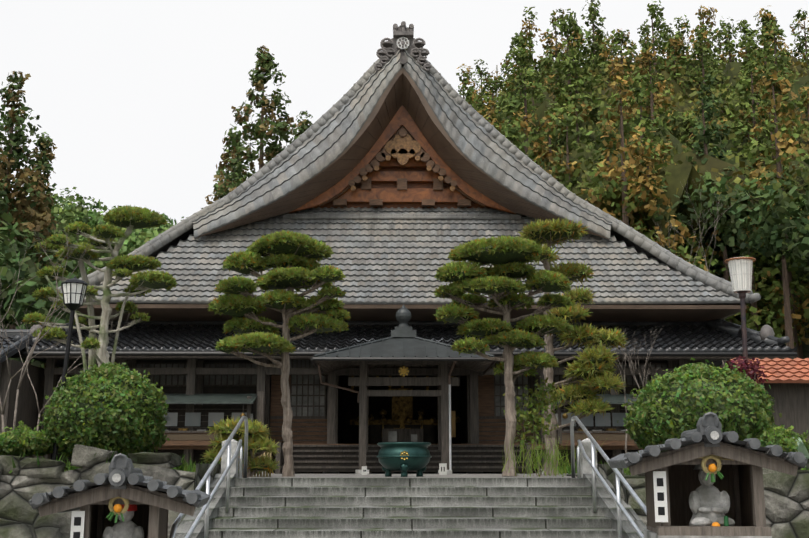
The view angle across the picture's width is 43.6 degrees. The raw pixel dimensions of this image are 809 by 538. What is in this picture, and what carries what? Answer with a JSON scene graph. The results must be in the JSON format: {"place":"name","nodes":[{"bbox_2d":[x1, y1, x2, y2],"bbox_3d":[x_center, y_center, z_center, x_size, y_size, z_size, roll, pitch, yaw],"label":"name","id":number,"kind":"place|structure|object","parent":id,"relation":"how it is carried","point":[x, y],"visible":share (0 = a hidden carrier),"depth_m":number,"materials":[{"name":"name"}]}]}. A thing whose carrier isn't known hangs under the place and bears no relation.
{"place":"outdoors","nodes":[
{"label":"outdoors","id":0,"kind":"place"},
{"bbox_2d":[289,105,515,213],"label":"gable","id":1,"kind":"structure","parent":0,"point":[401,164],"depth_m":30.99,"materials":[{"name":"brown wood"}]},
{"bbox_2d":[0,0,808,266],"label":"sky","id":2,"kind":"structure","parent":0,"point":[135,99],"materials":[{"name":"white"}]},
{"bbox_2d":[175,474,646,537],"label":"stone stairs","id":3,"kind":"structure","parent":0,"point":[410,507],"depth_m":13.29,"materials":[{"name":"grey stone"}]},
{"bbox_2d":[169,416,646,537],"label":"handrails","id":4,"kind":"object","parent":3,"relation":"on","point":[591,462],"visible":0.92,"depth_m":12.98,"materials":[{"name":"silver metal"}]},
{"bbox_2d":[194,473,644,502],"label":"terrace platform","id":5,"kind":"structure","parent":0,"point":[394,475],"depth_m":17.09,"materials":[{"name":"stone"}]},
{"bbox_2d":[0,421,54,457],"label":"shrub","id":6,"kind":"object","parent":5,"relation":"on","point":[27,440],"visible":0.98,"depth_m":15.82,"materials":[{"name":"green plant"}]},
{"bbox_2d":[0,329,71,457],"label":"wing corridor","id":7,"kind":"object","parent":5,"relation":"on","point":[27,411],"visible":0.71,"depth_m":25.62,"materials":[{"name":"wood"}]},
{"bbox_2d":[52,276,87,459],"bbox_3d":[-5.430,1.659,16.365,0.447,3.150,0.423,0,-11,-1],"label":"lamp","id":8,"kind":"object","parent":5,"relation":"on","point":[74,289],"visible":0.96,"depth_m":16.48,"materials":[{"name":"black metal"}]},
{"bbox_2d":[23,205,177,371],"bbox_3d":[-6.403,1.428,21.123,3.540,5.699,2.192,0,-11,-1],"label":"pine tree","id":9,"kind":"object","parent":5,"relation":"on","point":[128,217],"visible":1,"depth_m":21.15,"materials":[{"name":"green plant"}]},
{"bbox_2d":[38,362,169,459],"bbox_3d":[-4.925,2.463,16.706,2.063,1.913,2.145,0,-11,-1],"label":"topiary ball","id":10,"kind":"object","parent":5,"relation":"on","point":[110,406],"visible":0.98,"depth_m":16.10,"materials":[{"name":"green plant"}]},
{"bbox_2d":[200,415,279,476],"bbox_3d":[-2.610,2.872,16.311,1.319,1.001,1.070,-3,-11,13],"label":"shrub","id":11,"kind":"object","parent":5,"relation":"on","point":[259,444],"visible":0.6,"depth_m":16.10,"materials":[{"name":"green plant"}]},
{"bbox_2d":[243,451,271,476],"bbox_3d":[-2.568,3.176,16.911,0.685,0.580,0.040,0,-11,-1],"label":"bamboo fence","id":12,"kind":"object","parent":5,"relation":"on","point":[268,454],"visible":0.15,"depth_m":16.86,"materials":[{"name":"beige wood"}]},
{"bbox_2d":[207,230,349,476],"bbox_3d":[-2.184,1.433,17.504,2.494,4.238,1.832,0,-11,-1],"label":"cloud tree","id":13,"kind":"object","parent":5,"relation":"on","point":[290,258],"visible":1,"depth_m":17.47,"materials":[{"name":"green plant"}]},
{"bbox_2d":[0,176,749,457],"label":"bare tree twigs","id":14,"kind":"object","parent":5,"relation":"on","point":[27,361],"visible":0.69,"depth_m":21.98,"materials":[{"name":"grey plant"}]},
{"bbox_2d":[39,325,729,473],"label":"temple building facade","id":15,"kind":"structure","parent":5,"relation":"on","point":[201,394],"depth_m":26.65,"materials":[{"name":"brown wood"}]},
{"bbox_2d":[310,304,496,473],"bbox_3d":[-0.025,2.955,25.226,4.350,4.220,4.070,0,-11,-1],"label":"porch canopy","id":16,"kind":"object","parent":5,"relation":"on","point":[403,346],"visible":0.96,"depth_m":24.28,"materials":[{"name":"grey wood"}]},
{"bbox_2d":[377,442,431,476],"bbox_3d":[-0.006,3.139,16.639,0.910,0.549,0.910,0,-11,-1],"label":"incense burner","id":17,"kind":"object","parent":5,"relation":"on","point":[403,457],"visible":1,"depth_m":16.32,"materials":[{"name":"teal metal"}]},
{"bbox_2d":[362,463,446,474],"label":"notice boards","id":18,"kind":"object","parent":5,"relation":"on","point":[442,468],"visible":1,"depth_m":17.79,"materials":[{"name":"grey paper"}]},
{"bbox_2d":[67,303,746,442],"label":"hall body","id":19,"kind":"structure","parent":5,"relation":"on","point":[615,313],"depth_m":27.08,"materials":[{"name":"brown wood"}]},
{"bbox_2d":[59,48,749,304],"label":"roof tiles","id":20,"kind":"object","parent":19,"relation":"on","point":[388,262],"visible":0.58,"depth_m":29.61,"materials":[{"name":"grey tile"}]},
{"bbox_2d":[197,68,606,238],"bbox_3d":[-0.063,-3.354,30.388,12.039,5.286,1.080,0,-11,-1],"label":"bargeboard","id":21,"kind":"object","parent":20,"relation":"on","point":[402,88],"depth_m":30.29,"materials":[{"name":"wood"}]},
{"bbox_2d":[50,25,760,303],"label":"roof ridges","id":22,"kind":"object","parent":20,"relation":"on","point":[171,233],"visible":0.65,"depth_m":30.59,"materials":[{"name":"grey tile"}]},
{"bbox_2d":[374,21,431,72],"bbox_3d":[-0.044,-6.899,31.097,1.780,1.823,1.496,0,-11,-1],"label":"roof ridge ornament","id":23,"kind":"object","parent":22,"relation":"on","point":[402,39],"visible":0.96,"depth_m":31.41,"materials":[{"name":"ceramic"}]},
{"bbox_2d":[20,324,796,367],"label":"pent roof tiles","id":24,"kind":"object","parent":19,"relation":"on","point":[668,338],"visible":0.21,"depth_m":27.00,"materials":[{"name":"grey tile"}]},
{"bbox_2d":[14,319,789,345],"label":"pent roof ridges","id":25,"kind":"object","parent":24,"relation":"on","point":[766,334],"visible":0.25,"depth_m":27.88,"materials":[{"name":"grey tile"}]},
{"bbox_2d":[11,345,796,358],"bbox_3d":[-0.035,2.100,26.442,20.240,0.546,1.098,0,-11,-1],"label":"eave edge","id":26,"kind":"object","parent":24,"relation":"attached to","point":[310,354],"visible":0.23,"depth_m":25.94,"materials":[{"name":"grey tile"}]},
{"bbox_2d":[221,438,596,477],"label":"stone stair posts","id":27,"kind":"object","parent":5,"relation":"on","point":[585,467],"visible":0.48,"depth_m":14.82,"materials":[{"name":"stone"}]},
{"bbox_2d":[9,450,808,472],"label":"stone wall","id":28,"kind":"structure","parent":5,"relation":"on","point":[68,466],"depth_m":13.55,"materials":[{"name":"grey stone"}]},
{"bbox_2d":[44,356,808,476],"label":"garden plants","id":29,"kind":"object","parent":5,"relation":"on","point":[542,402],"visible":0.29,"depth_m":17.43,"materials":[{"name":"green plant"}]},
{"bbox_2d":[432,235,574,476],"bbox_3d":[1.751,1.485,17.309,2.541,4.068,1.864,0,-11,-1],"label":"cloud tree","id":30,"kind":"object","parent":5,"relation":"on","point":[509,257],"visible":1,"depth_m":17.32,"materials":[{"name":"green plant"}]},
{"bbox_2d":[518,217,627,474],"bbox_3d":[3.410,1.532,20.500,2.220,5.221,1.834,0,-11,-1],"label":"pine","id":31,"kind":"object","parent":5,"relation":"on","point":[592,367],"visible":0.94,"depth_m":20.16,"materials":[{"name":"green plant"}]},
{"bbox_2d":[617,357,784,452],"bbox_3d":[4.896,2.462,16.831,2.518,1.964,2.590,0,-11,-1],"label":"topiary ball","id":32,"kind":"object","parent":5,"relation":"on","point":[677,402],"visible":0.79,"depth_m":16.13,"materials":[{"name":"green plant"}]},
{"bbox_2d":[724,257,755,362],"bbox_3d":[7.115,1.992,21.012,0.644,4.488,0.645,0,-11,-1],"label":"lamp","id":33,"kind":"object","parent":5,"relation":"on","point":[740,269],"visible":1,"depth_m":21.20,"materials":[{"name":"white glass"}]},
{"bbox_2d":[721,358,808,452],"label":"shed","id":34,"kind":"structure","parent":5,"relation":"on","point":[788,382],"depth_m":19.89,"materials":[{"name":"tile"}]},
{"bbox_2d":[750,425,808,453],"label":"shrub","id":35,"kind":"object","parent":5,"relation":"on","point":[780,435],"visible":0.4,"depth_m":15.51,"materials":[{"name":"green plant"}]},
{"bbox_2d":[64,301,808,358],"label":"hill terrain","id":36,"kind":"structure","parent":0,"point":[805,347],"depth_m":57.04,"materials":[{"name":"green plant"}]},
{"bbox_2d":[0,45,312,375],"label":"forest","id":37,"kind":"object","parent":36,"relation":"on","point":[24,219],"visible":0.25,"depth_m":53.16,"materials":[{"name":"green plant"}]},
{"bbox_2d":[456,0,808,358],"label":"forest","id":38,"kind":"object","parent":36,"relation":"on","point":[626,140],"visible":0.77,"depth_m":59.08,"materials":[{"name":"green plant"}]},
{"label":"ground","id":39,"kind":"structure","parent":0,"visible":0},
{"bbox_2d":[29,453,209,537],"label":"shrine","id":40,"kind":"object","parent":39,"relation":"on","point":[124,498],"visible":1,"depth_m":9.22,"materials":[{"name":"grey wood"}]},
{"bbox_2d":[0,444,808,537],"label":"stone retaining walls","id":41,"kind":"structure","parent":39,"relation":"on","point":[26,479],"depth_m":13.25,"materials":[{"name":"grey stone"}]},
{"bbox_2d":[608,412,807,537],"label":"shrine","id":42,"kind":"object","parent":39,"relation":"on","point":[704,479],"visible":1,"depth_m":9.36,"materials":[{"name":"grey wood"}]}
]}

